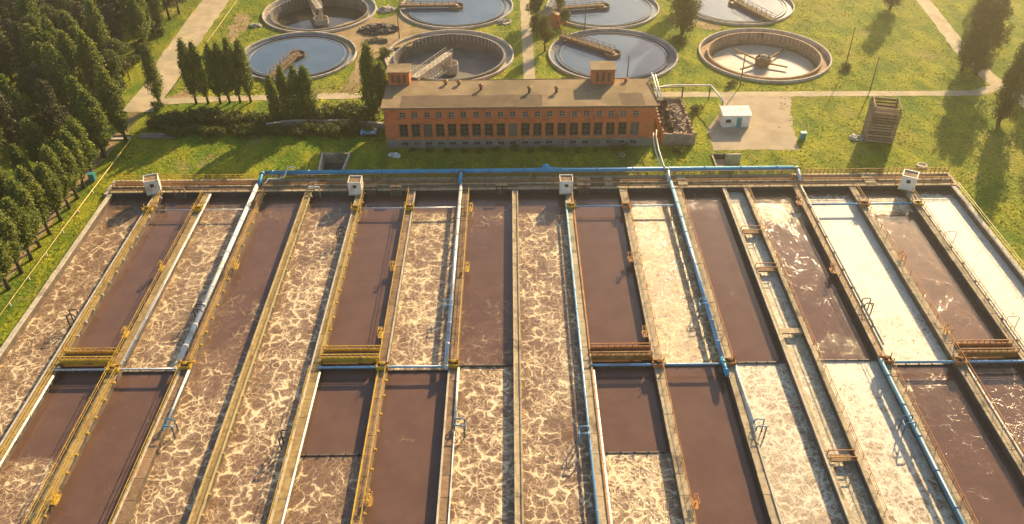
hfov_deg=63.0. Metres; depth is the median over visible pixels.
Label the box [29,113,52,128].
bush
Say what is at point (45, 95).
pine tree
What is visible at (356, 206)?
pipe valve
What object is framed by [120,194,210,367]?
air pipe
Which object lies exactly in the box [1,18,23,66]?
pine tree
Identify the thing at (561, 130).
window
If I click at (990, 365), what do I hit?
baffle board
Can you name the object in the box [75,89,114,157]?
poplar tree
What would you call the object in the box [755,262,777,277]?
channel crossing
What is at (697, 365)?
baffle board
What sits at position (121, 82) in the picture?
bush
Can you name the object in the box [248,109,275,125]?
bush
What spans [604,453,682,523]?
water
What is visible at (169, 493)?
water
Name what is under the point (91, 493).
water
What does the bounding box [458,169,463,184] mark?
branch pipe
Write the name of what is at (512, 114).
window
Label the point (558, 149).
bush
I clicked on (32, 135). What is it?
poplar tree
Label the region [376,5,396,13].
scrap heap
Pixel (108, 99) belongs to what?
poplar tree
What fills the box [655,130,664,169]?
white pipe
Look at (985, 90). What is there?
lane end
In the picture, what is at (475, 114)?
window
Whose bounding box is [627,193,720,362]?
water
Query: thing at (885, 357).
pipe valve
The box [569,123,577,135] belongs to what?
window
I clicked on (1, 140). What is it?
leafy tree
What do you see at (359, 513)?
dividing wall
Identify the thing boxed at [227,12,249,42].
earth patch
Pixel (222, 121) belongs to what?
bush
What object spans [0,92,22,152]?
pine tree
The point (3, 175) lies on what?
poplar tree
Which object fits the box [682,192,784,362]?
water
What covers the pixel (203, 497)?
dividing wall
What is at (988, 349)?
footbridge
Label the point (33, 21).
poplar tree
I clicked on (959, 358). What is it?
pipe valve
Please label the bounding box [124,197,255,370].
water
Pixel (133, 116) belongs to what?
path
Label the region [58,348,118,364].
footbridge
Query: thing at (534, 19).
leafy tree
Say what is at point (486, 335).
water
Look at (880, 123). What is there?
slatted tower
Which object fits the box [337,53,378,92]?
dirt path
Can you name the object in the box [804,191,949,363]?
water
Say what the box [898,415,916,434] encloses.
pipe loop
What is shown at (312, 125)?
bush
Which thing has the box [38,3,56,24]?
leafy tree
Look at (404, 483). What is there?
water
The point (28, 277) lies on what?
gas pipe
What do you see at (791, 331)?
channel crossing
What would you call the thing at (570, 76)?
bush
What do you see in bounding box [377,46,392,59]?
bush
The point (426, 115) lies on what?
window
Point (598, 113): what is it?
window
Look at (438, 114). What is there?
window
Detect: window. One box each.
[399,113,405,118]
[399,124,408,137]
[411,113,417,118]
[411,124,419,137]
[423,124,432,135]
[424,113,430,118]
[436,112,442,118]
[436,124,444,135]
[448,124,456,135]
[460,124,468,136]
[461,112,466,116]
[472,124,480,136]
[473,112,478,116]
[484,124,493,136]
[485,112,490,116]
[496,123,505,136]
[498,112,503,116]
[509,112,515,117]
[509,123,517,136]
[521,123,528,134]
[522,112,528,117]
[533,123,541,134]
[534,111,540,117]
[545,123,553,134]
[547,111,552,116]
[557,123,565,135]
[559,111,564,115]
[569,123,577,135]
[581,123,589,135]
[584,111,589,115]
[593,122,602,135]
[596,111,601,115]
[605,122,614,135]
[608,111,614,116]
[617,122,626,135]
[620,111,626,116]
[630,122,638,133]
[632,110,638,116]
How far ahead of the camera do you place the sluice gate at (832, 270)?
123.94 m
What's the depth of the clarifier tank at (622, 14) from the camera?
208.13 m
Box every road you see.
[123,0,228,111]
[162,93,361,103]
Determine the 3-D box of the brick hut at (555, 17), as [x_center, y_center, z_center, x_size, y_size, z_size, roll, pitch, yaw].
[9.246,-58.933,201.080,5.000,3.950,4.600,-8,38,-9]
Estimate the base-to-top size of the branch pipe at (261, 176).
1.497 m
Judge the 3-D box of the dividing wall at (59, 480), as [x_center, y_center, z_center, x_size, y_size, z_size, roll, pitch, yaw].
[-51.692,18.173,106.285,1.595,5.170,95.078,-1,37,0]
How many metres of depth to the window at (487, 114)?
151.61 m
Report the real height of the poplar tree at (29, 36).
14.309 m
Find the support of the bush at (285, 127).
on the ground at (842, 16)
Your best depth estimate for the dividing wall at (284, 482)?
108.00 m
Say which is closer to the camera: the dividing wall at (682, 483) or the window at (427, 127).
the dividing wall at (682, 483)
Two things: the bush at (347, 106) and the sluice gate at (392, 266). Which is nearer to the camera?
the sluice gate at (392, 266)
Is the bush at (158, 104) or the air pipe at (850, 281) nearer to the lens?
the air pipe at (850, 281)
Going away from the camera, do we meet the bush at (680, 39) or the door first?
the door
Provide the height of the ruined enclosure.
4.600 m
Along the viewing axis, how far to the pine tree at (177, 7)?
208.28 m
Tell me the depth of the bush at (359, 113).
161.61 m
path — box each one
[0,112,141,288]
[167,89,197,98]
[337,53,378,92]
[520,0,534,78]
[655,90,979,96]
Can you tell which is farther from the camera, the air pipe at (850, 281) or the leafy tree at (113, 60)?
the leafy tree at (113, 60)
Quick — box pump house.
[380,61,662,147]
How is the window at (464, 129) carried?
in the pump house
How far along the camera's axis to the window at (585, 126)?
153.64 m
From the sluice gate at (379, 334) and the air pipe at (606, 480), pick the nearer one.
the air pipe at (606, 480)
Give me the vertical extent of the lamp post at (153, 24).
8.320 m
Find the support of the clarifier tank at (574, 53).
on the ground at (842, 16)
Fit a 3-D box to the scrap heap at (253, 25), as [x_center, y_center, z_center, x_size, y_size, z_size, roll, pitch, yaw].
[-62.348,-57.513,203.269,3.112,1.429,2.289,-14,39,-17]
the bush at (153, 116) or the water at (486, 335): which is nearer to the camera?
the water at (486, 335)
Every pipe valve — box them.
[104,362,120,372]
[141,204,153,211]
[177,359,192,369]
[191,203,203,211]
[350,202,360,210]
[375,359,388,369]
[404,202,413,210]
[447,357,459,367]
[566,202,575,208]
[621,201,631,208]
[652,357,665,367]
[723,355,737,365]
[858,198,870,206]
[878,353,894,363]
[912,198,924,205]
[952,354,969,364]
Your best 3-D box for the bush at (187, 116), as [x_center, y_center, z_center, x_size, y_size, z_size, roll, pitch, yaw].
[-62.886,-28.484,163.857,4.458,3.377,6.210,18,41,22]
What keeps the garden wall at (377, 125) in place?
on the ground at (842, 16)
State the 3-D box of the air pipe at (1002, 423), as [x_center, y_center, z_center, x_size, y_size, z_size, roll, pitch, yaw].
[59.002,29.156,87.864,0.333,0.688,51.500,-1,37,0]
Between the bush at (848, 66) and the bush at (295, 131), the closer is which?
the bush at (295, 131)
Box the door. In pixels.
[736,118,741,126]
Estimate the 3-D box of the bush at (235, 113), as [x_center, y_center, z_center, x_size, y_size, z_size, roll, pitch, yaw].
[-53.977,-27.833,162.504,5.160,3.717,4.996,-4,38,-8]
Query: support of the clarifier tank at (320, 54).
on the ground at (842, 16)
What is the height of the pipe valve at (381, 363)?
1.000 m
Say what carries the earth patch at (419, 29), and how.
on the ground at (842, 16)
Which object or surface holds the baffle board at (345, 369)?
attached to the dividing wall at (284, 482)
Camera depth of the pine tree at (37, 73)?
163.31 m
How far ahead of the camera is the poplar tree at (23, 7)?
183.22 m
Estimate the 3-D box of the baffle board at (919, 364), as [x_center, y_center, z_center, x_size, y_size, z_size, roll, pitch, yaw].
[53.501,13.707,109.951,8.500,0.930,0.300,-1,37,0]
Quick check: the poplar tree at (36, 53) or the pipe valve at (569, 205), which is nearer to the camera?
the pipe valve at (569, 205)
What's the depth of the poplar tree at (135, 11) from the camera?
188.74 m
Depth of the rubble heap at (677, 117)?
160.42 m
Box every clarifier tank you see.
[243,31,356,81]
[262,0,376,32]
[385,29,513,79]
[398,0,512,29]
[546,0,658,28]
[548,28,677,78]
[695,0,794,25]
[698,28,831,82]
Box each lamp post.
[147,7,157,40]
[739,53,745,86]
[844,27,855,70]
[869,57,879,90]
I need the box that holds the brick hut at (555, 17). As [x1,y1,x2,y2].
[539,6,562,27]
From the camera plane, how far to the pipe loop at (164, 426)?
100.62 m
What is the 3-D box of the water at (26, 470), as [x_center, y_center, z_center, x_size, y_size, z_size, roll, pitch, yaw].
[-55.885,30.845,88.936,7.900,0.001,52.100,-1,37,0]
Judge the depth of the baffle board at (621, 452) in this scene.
98.64 m
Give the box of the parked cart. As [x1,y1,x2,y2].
[360,129,381,136]
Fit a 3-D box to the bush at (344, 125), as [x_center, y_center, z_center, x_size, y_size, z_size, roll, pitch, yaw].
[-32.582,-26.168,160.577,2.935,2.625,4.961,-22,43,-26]
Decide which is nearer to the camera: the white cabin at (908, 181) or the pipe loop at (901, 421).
the pipe loop at (901, 421)
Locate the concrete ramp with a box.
[711,153,740,165]
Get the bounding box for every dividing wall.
[0,190,164,472]
[0,194,113,364]
[22,189,212,523]
[108,189,265,523]
[187,192,312,523]
[267,189,365,523]
[350,187,415,523]
[436,189,469,523]
[512,190,523,523]
[565,194,609,523]
[619,187,696,523]
[675,185,782,523]
[721,188,854,523]
[743,184,893,523]
[792,183,978,523]
[848,183,1023,485]
[899,188,1023,370]
[949,182,1023,285]
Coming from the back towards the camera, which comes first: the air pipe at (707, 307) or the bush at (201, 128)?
the bush at (201, 128)
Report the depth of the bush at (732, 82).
174.58 m
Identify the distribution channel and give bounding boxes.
[104,167,959,197]
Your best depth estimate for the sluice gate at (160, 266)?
125.84 m
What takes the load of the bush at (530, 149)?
on the ground at (842, 16)
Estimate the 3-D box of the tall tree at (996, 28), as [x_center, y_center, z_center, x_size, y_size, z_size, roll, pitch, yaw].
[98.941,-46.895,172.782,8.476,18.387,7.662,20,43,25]
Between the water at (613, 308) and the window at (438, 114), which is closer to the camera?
the water at (613, 308)
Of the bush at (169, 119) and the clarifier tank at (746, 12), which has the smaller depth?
the bush at (169, 119)
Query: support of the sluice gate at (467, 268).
attached to the dividing wall at (444, 482)
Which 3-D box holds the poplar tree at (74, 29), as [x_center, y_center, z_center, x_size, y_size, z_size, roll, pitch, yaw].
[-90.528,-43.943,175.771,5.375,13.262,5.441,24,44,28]
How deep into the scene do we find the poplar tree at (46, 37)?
169.53 m
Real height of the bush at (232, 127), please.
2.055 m
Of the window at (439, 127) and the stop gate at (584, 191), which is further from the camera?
the window at (439, 127)
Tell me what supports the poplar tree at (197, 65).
on the ground at (842, 16)
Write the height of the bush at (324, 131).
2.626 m
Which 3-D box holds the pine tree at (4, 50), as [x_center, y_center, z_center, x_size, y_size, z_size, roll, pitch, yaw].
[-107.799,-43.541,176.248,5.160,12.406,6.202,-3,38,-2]
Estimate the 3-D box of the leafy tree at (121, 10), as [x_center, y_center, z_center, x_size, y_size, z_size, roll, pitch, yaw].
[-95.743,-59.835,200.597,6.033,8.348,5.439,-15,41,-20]
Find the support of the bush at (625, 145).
on the ground at (842, 16)
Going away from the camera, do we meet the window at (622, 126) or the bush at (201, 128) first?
the window at (622, 126)
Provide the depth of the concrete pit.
153.59 m
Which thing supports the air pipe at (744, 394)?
attached to the dividing wall at (772, 511)
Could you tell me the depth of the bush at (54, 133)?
158.46 m
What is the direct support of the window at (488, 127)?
in the pump house
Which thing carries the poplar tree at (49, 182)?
on the ground at (842, 16)
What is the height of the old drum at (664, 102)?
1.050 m
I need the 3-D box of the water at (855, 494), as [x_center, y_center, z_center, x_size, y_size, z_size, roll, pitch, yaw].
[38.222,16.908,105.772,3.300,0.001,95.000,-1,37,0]
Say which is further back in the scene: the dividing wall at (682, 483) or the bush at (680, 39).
the bush at (680, 39)
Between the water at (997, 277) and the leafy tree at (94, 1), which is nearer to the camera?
the water at (997, 277)
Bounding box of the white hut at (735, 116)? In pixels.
[719,105,751,126]
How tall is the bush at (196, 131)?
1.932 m
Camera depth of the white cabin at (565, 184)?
140.87 m
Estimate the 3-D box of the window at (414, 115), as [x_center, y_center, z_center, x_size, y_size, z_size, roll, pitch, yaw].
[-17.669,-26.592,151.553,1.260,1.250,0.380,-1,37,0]
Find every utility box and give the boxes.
[87,172,96,181]
[799,131,807,139]
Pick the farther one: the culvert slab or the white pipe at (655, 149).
the culvert slab
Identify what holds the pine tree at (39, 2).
on the ground at (842, 16)
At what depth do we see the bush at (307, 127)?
159.54 m
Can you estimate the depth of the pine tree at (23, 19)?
177.70 m
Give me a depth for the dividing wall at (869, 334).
110.94 m
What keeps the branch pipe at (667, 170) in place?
attached to the distribution channel
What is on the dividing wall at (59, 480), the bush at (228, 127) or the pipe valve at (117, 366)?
the pipe valve at (117, 366)
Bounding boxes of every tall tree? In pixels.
[668,0,704,33]
[882,0,903,9]
[956,0,993,70]
[964,0,1015,74]
[987,41,1023,124]
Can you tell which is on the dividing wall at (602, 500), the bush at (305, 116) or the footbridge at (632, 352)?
the footbridge at (632, 352)
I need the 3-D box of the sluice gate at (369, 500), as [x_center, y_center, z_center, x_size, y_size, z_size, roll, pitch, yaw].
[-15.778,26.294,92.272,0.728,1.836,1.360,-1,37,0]
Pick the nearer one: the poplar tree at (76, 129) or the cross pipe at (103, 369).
the cross pipe at (103, 369)
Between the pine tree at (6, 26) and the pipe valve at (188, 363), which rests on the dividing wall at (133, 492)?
the pipe valve at (188, 363)
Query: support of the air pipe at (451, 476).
attached to the dividing wall at (444, 482)
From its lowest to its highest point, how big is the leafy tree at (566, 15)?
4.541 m
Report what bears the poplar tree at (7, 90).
on the ground at (842, 16)
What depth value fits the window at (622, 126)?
153.53 m
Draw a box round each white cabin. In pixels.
[143,173,162,195]
[347,175,363,195]
[559,174,572,194]
[898,169,918,192]
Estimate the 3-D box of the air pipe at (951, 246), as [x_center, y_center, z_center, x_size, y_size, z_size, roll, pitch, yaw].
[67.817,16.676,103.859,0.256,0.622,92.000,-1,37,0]
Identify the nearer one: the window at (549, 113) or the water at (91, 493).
the water at (91, 493)
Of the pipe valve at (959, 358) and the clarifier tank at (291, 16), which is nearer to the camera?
the pipe valve at (959, 358)
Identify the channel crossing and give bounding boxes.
[741,225,762,239]
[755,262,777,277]
[780,328,802,333]
[827,449,857,470]
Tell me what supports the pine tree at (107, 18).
on the ground at (842, 16)
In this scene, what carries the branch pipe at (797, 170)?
attached to the distribution channel
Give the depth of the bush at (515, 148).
154.06 m
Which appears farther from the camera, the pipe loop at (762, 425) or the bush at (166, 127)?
the bush at (166, 127)
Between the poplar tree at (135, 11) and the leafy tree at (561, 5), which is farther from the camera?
the leafy tree at (561, 5)
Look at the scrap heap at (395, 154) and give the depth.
152.93 m
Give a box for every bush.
[22,111,46,118]
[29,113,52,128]
[41,121,64,134]
[46,125,63,140]
[114,79,127,94]
[119,55,133,72]
[126,53,140,66]
[132,39,152,52]
[143,117,164,130]
[148,23,165,34]
[149,112,164,126]
[150,100,165,111]
[152,111,176,127]
[160,122,179,136]
[162,112,177,125]
[170,110,182,126]
[176,106,203,125]
[192,107,215,124]
[193,125,204,134]
[196,124,209,137]
[197,106,221,124]
[198,109,225,125]
[203,126,222,136]
[215,124,227,136]
[216,111,226,124]
[222,107,245,125]
[224,123,233,131]
[230,121,241,132]
[231,125,245,137]
[236,110,253,124]
[238,122,256,138]
[240,122,257,133]
[241,110,257,123]
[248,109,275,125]
[252,124,266,138]
[267,124,280,136]
[271,108,300,119]
[278,125,291,132]
[288,126,306,137]
[295,121,309,134]
[299,124,317,134]
[302,113,315,122]
[306,107,332,119]
[309,123,320,134]
[314,122,332,136]
[315,101,335,118]
[316,103,337,119]
[316,123,326,133]
[328,123,340,138]
[330,105,347,118]
[332,99,356,117]
[335,118,352,133]
[344,100,379,124]
[348,122,361,134]
[356,105,382,120]
[365,126,375,135]
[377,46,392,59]
[426,147,433,152]
[476,147,483,153]
[510,144,518,151]
[527,146,534,152]
[542,145,551,151]
[554,146,563,151]
[561,74,576,78]
[609,145,619,151]
[620,143,629,149]
[672,35,686,45]
[672,145,684,154]
[689,103,703,112]
[727,79,738,86]
[840,62,851,70]
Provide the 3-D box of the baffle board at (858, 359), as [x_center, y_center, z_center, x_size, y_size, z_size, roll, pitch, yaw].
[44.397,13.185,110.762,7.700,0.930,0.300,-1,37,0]
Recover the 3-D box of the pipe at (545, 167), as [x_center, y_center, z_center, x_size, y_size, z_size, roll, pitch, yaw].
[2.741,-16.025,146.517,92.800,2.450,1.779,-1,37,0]
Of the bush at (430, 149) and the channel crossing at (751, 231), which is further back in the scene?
the bush at (430, 149)
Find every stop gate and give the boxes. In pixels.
[172,186,186,198]
[308,185,320,196]
[365,185,377,196]
[390,184,401,196]
[496,183,506,195]
[579,182,589,194]
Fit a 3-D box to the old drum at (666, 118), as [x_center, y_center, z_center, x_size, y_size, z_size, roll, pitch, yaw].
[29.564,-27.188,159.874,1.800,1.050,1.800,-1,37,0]
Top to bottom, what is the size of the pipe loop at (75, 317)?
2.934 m
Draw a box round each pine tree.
[0,29,17,81]
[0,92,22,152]
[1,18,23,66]
[4,0,22,33]
[7,19,33,68]
[20,16,27,28]
[25,63,49,104]
[31,0,53,9]
[33,78,71,130]
[46,0,58,10]
[68,1,89,36]
[98,3,123,41]
[102,0,128,33]
[160,0,178,19]
[166,0,188,13]
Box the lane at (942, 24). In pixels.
[917,0,1023,107]
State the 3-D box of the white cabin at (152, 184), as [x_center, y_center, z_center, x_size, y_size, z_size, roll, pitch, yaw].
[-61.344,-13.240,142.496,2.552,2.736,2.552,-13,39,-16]
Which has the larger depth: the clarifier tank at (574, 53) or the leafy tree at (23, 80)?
the clarifier tank at (574, 53)
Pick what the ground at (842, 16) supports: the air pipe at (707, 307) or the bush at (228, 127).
the bush at (228, 127)
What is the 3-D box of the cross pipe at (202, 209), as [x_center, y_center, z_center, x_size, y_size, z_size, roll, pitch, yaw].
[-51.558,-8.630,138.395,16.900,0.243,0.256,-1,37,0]
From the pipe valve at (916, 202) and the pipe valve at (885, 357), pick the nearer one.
the pipe valve at (885, 357)
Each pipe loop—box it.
[65,309,78,326]
[161,419,178,438]
[193,304,205,317]
[278,430,291,449]
[336,227,345,241]
[443,299,452,316]
[454,418,465,437]
[578,426,589,445]
[697,298,709,314]
[753,418,766,438]
[861,298,873,314]
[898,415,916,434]
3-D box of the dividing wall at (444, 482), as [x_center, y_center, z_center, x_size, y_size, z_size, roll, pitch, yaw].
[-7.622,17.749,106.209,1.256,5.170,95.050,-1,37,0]
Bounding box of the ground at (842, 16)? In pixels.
[0,0,1023,347]
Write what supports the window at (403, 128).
in the pump house
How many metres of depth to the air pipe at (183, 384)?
104.71 m
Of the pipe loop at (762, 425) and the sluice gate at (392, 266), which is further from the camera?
the sluice gate at (392, 266)
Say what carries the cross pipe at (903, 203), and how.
on the dividing wall at (997, 429)
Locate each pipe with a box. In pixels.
[0,139,130,314]
[0,376,53,470]
[52,368,181,370]
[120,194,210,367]
[152,209,251,210]
[166,370,189,424]
[171,0,236,89]
[177,184,258,361]
[257,171,264,186]
[264,163,793,177]
[264,166,297,183]
[281,372,320,523]
[317,365,443,368]
[361,207,462,208]
[443,182,462,369]
[447,431,454,523]
[453,367,459,423]
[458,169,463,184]
[565,200,599,523]
[576,204,680,206]
[590,362,720,365]
[593,370,612,523]
[653,133,660,165]
[654,84,723,105]
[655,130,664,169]
[665,167,670,182]
[669,180,722,356]
[720,356,728,376]
[734,364,753,422]
[794,166,801,181]
[800,184,883,344]
[807,202,912,205]
[878,358,965,523]
[893,360,1023,363]
[914,193,1023,347]
[966,364,1023,458]
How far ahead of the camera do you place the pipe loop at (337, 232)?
132.34 m
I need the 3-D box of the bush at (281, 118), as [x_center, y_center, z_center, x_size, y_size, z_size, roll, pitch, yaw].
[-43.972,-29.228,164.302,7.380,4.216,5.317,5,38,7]
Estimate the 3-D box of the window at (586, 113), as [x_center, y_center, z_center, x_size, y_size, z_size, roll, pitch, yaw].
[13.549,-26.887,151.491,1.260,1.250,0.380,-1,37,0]
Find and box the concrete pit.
[318,152,350,169]
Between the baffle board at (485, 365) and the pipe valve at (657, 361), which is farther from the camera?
the baffle board at (485, 365)
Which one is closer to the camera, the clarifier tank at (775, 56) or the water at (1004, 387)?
the water at (1004, 387)
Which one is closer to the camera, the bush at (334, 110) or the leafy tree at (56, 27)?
the bush at (334, 110)
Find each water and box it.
[0,198,150,442]
[0,376,105,523]
[46,373,177,523]
[58,197,201,376]
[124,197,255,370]
[129,196,302,523]
[202,196,354,523]
[284,374,375,523]
[321,195,406,373]
[364,371,447,523]
[388,195,461,369]
[449,366,514,523]
[459,194,513,364]
[518,194,596,523]
[573,193,652,371]
[595,371,668,451]
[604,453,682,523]
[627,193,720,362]
[664,365,768,523]
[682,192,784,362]
[728,192,878,523]
[737,363,844,523]
[749,192,874,358]
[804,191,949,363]
[821,361,957,523]
[858,191,1018,365]
[892,365,1023,523]
[913,190,1023,349]
[970,366,1023,459]
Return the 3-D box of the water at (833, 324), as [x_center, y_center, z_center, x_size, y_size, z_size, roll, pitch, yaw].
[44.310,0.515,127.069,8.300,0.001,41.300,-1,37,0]
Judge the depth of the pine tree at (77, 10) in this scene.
183.45 m
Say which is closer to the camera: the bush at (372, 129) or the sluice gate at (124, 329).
the sluice gate at (124, 329)
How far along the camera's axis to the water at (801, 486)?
98.93 m
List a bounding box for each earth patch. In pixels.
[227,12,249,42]
[411,26,445,32]
[692,16,721,30]
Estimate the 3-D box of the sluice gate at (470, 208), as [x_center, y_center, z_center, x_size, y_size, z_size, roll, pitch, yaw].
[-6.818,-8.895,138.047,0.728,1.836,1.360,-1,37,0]
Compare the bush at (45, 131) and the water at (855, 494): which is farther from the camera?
the bush at (45, 131)
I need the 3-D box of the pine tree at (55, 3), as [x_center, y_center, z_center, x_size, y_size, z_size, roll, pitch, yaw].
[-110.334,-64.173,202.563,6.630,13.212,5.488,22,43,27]
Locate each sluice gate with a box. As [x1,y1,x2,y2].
[49,489,61,506]
[120,326,129,337]
[156,260,164,270]
[232,259,239,270]
[365,491,372,507]
[377,327,382,340]
[389,261,394,271]
[464,262,469,274]
[468,202,472,213]
[627,252,632,261]
[641,326,647,339]
[691,493,699,509]
[795,196,801,207]
[829,263,836,274]
[898,250,906,260]
[942,322,952,333]
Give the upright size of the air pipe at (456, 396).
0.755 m
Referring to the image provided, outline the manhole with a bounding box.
[916,162,927,168]
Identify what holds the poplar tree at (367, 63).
on the ground at (842, 16)
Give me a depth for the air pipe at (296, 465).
97.89 m
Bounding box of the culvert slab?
[111,135,131,139]
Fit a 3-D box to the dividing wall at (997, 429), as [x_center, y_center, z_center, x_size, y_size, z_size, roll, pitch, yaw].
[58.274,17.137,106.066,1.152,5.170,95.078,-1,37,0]
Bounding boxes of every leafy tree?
[0,32,16,73]
[0,56,7,78]
[0,128,5,172]
[14,67,36,103]
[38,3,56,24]
[51,8,72,31]
[55,0,81,17]
[80,0,101,21]
[100,0,125,26]
[100,48,123,79]
[102,37,130,75]
[524,0,544,14]
[528,12,541,37]
[536,12,554,50]
[555,0,565,11]
[560,8,571,25]
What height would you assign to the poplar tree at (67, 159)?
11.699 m
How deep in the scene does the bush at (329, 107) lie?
163.54 m
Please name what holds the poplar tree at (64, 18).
on the ground at (842, 16)
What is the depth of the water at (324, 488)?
99.31 m
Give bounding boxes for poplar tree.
[0,73,28,138]
[0,165,13,202]
[0,209,24,274]
[0,237,14,290]
[1,196,36,260]
[3,177,44,247]
[6,140,32,177]
[13,165,51,234]
[14,0,42,24]
[18,22,41,67]
[19,116,52,165]
[23,13,42,36]
[28,41,58,93]
[31,161,65,221]
[38,12,57,47]
[38,26,62,83]
[38,144,78,208]
[40,41,72,112]
[51,139,81,199]
[56,29,86,88]
[56,125,89,188]
[57,10,79,55]
[62,70,96,143]
[62,116,100,171]
[66,23,93,72]
[72,29,106,96]
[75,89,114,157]
[82,0,111,55]
[93,62,128,141]
[125,0,151,42]
[135,0,152,40]
[138,38,163,100]
[144,0,166,26]
[175,37,197,103]
[186,40,211,103]
[200,41,224,103]
[211,40,232,103]
[221,34,242,102]
[232,37,253,102]
[264,75,280,120]
[274,65,295,119]
[286,63,304,118]
[297,64,319,116]
[358,41,383,120]
[374,60,387,112]
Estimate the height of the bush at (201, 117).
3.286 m
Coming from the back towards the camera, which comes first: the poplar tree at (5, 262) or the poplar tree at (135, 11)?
the poplar tree at (135, 11)
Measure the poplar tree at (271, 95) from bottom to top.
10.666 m
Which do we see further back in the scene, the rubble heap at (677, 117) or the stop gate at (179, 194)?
the rubble heap at (677, 117)
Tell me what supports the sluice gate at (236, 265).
attached to the dividing wall at (133, 492)
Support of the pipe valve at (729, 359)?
on the dividing wall at (772, 511)
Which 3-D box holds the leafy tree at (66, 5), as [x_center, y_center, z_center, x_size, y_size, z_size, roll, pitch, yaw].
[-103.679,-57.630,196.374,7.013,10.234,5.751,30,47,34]
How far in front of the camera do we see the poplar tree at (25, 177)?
129.17 m
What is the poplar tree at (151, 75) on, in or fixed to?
on the ground at (842, 16)
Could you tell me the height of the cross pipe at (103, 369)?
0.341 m
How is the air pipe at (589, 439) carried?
attached to the dividing wall at (602, 500)
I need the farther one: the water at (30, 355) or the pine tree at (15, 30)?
the pine tree at (15, 30)
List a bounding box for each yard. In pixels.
[331,14,419,53]
[707,96,798,150]
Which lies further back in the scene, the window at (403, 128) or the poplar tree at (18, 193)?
the window at (403, 128)
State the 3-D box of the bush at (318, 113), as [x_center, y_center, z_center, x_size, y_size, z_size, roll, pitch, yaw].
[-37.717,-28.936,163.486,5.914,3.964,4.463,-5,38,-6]
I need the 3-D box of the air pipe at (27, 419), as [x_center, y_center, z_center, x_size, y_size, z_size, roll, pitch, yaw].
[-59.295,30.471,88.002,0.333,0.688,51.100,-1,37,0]
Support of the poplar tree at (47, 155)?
on the ground at (842, 16)
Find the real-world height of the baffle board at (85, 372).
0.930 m
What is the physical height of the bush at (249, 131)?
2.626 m
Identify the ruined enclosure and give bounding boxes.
[653,87,695,144]
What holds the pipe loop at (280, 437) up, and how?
in the water at (244, 490)
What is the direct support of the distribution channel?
on the ground at (842, 16)
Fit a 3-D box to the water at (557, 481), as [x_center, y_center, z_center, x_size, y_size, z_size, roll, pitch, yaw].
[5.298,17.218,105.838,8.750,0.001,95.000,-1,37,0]
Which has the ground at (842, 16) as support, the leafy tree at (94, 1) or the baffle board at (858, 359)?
the leafy tree at (94, 1)
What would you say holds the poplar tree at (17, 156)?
on the ground at (842, 16)
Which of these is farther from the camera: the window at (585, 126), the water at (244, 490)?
the window at (585, 126)
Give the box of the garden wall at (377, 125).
[266,119,384,128]
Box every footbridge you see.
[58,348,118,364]
[321,345,380,362]
[590,343,652,360]
[953,339,1020,356]
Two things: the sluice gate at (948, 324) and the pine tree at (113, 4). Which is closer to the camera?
the sluice gate at (948, 324)
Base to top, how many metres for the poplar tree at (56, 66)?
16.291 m
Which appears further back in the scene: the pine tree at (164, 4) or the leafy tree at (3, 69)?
the pine tree at (164, 4)
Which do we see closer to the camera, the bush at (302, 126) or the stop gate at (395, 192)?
the stop gate at (395, 192)
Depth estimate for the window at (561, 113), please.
151.56 m
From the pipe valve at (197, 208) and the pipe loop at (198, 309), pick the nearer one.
the pipe loop at (198, 309)
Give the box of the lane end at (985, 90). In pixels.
[970,85,997,95]
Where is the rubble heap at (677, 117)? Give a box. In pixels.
[668,103,687,133]
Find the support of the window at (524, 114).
in the pump house
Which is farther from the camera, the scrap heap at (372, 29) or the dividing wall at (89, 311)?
the scrap heap at (372, 29)
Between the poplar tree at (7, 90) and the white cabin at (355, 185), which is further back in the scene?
the poplar tree at (7, 90)
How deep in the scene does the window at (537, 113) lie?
151.70 m
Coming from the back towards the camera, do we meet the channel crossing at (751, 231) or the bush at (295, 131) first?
the bush at (295, 131)
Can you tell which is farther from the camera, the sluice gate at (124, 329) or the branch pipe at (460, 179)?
the branch pipe at (460, 179)
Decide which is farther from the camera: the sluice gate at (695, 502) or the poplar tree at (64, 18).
the poplar tree at (64, 18)
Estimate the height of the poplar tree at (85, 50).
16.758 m
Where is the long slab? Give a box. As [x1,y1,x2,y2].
[139,133,175,138]
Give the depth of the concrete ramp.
149.57 m
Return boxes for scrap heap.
[249,23,261,27]
[357,22,399,35]
[364,37,387,43]
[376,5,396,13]
[388,152,400,157]
[497,18,511,24]
[849,133,863,140]
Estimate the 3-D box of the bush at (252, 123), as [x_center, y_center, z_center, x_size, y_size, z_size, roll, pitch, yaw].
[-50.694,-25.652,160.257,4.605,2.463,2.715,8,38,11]
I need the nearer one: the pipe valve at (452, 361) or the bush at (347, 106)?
the pipe valve at (452, 361)
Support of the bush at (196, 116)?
on the ground at (842, 16)
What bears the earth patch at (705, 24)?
on the ground at (842, 16)
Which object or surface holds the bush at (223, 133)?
on the ground at (842, 16)
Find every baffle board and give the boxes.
[60,371,105,372]
[122,370,178,372]
[300,452,362,455]
[322,368,375,370]
[388,368,447,371]
[459,363,513,366]
[593,366,652,367]
[604,450,669,453]
[679,362,717,365]
[733,360,782,363]
[820,358,876,360]
[892,363,951,365]
[969,364,1019,366]
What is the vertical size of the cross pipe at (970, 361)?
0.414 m
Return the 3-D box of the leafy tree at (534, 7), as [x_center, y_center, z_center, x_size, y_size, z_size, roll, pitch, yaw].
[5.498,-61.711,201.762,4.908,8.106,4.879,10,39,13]
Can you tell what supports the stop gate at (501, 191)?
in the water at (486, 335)
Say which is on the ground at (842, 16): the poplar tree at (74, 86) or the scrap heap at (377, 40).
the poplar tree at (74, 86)
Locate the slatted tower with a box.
[862,96,902,143]

